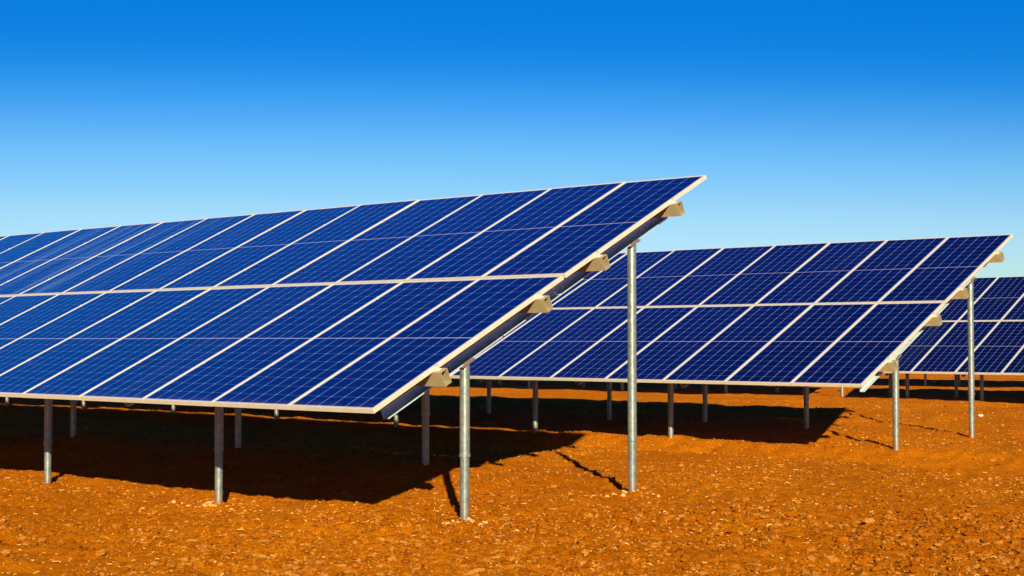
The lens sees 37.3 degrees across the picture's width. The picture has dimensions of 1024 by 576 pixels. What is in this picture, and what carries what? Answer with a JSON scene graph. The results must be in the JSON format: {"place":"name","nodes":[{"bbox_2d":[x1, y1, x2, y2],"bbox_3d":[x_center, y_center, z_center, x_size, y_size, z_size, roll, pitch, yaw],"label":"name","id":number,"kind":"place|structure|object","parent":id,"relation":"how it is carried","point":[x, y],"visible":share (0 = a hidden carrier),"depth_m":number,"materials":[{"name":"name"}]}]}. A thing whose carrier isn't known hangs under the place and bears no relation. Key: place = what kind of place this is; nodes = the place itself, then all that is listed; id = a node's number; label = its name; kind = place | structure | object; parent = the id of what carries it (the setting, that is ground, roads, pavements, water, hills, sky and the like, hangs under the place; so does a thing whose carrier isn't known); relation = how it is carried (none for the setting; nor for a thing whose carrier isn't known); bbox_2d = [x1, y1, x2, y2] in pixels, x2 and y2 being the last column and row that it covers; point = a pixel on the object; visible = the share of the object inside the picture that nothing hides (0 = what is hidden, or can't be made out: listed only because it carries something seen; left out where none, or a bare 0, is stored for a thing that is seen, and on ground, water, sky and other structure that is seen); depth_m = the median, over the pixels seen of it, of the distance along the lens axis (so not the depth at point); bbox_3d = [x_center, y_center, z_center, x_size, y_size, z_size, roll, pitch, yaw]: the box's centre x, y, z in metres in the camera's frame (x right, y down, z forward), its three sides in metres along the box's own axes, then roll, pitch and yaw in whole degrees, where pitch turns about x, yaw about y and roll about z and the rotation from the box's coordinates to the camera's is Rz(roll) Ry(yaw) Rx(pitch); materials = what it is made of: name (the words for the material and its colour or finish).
{"place":"outdoors","nodes":[
{"label":"outdoors","id":0,"kind":"place"},
{"bbox_2d":[0,410,1021,575],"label":"pebbles","id":1,"kind":"object","parent":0,"point":[514,503],"visible":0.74,"depth_m":13.98,"materials":[{"name":"orange stone"}]},
{"bbox_2d":[0,373,1023,575],"bbox_3d":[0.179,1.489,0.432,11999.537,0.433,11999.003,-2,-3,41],"label":"ground","id":2,"kind":"structure","parent":0,"point":[999,390],"depth_m":17.83,"materials":[{"name":"orange soil"}]},
{"bbox_2d":[172,500,235,510],"bbox_3d":[-2.945,2.160,14.961,0.382,0.093,1.408,2,-3,-41],"label":"soil heap","id":3,"kind":"object","parent":2,"relation":"on","point":[209,503],"visible":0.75,"depth_m":15.04,"materials":[{"name":"orange soil"}]},
{"bbox_2d":[0,175,706,521],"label":"solar array","id":4,"kind":"object","parent":2,"relation":"on","point":[388,310],"visible":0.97,"depth_m":15.25,"materials":[{"name":"glass"},{"name":"aluminium"},{"name":"galvanised steel"}]},
{"bbox_2d":[442,517,518,530],"bbox_3d":[-0.327,1.995,12.861,0.913,0.107,0.330,-1,-2,18],"label":"soil heap","id":5,"kind":"object","parent":2,"relation":"on","point":[472,520],"visible":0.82,"depth_m":12.87,"materials":[{"name":"orange soil"}]},
{"bbox_2d":[5,234,1012,449],"bbox_3d":[-3.222,1.123,28.622,24.423,3.418,4.622,-2,-3,41],"label":"solar array","id":6,"kind":"object","parent":2,"relation":"on","point":[862,315],"visible":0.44,"depth_m":22.42,"materials":[{"name":"glass"},{"name":"aluminium"},{"name":"galvanised steel"}]},
{"bbox_2d":[0,504,1023,575],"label":"soil lumps","id":7,"kind":"object","parent":2,"relation":"on","point":[479,571],"visible":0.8,"depth_m":11.35,"materials":[{"name":"orange soil"}]},
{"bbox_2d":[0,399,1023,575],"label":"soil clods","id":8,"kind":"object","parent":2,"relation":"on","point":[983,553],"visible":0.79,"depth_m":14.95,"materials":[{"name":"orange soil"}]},
{"bbox_2d":[592,489,677,498],"bbox_3d":[1.166,1.994,14.619,0.870,0.118,0.401,-1,-2,16],"label":"soil heap","id":9,"kind":"object","parent":2,"relation":"on","point":[622,495],"visible":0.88,"depth_m":14.62,"materials":[{"name":"orange soil"}]},
{"bbox_2d":[446,373,891,395],"bbox_3d":[2.448,1.518,41.165,16.327,3.226,4.589,-2,-3,41],"label":"solar array","id":10,"kind":"object","parent":2,"relation":"on","point":[726,386],"visible":0.03,"depth_m":37.35,"materials":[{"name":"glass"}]},
{"bbox_2d":[924,374,959,385],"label":"solar array","id":11,"kind":"object","parent":2,"relation":"on","point":[925,379],"visible":0.02,"depth_m":47.16,"materials":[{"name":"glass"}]},
{"bbox_2d":[883,276,1023,401],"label":"solar array","id":12,"kind":"object","parent":2,"relation":"on","point":[998,327],"visible":0.75,"depth_m":33.51,"materials":[{"name":"glass"},{"name":"aluminium"},{"name":"galvanised steel"}]},
{"bbox_2d":[0,0,1023,277],"label":"sky","id":13,"kind":"structure","parent":0,"point":[804,121],"materials":[{"name":"blue"}]}
]}

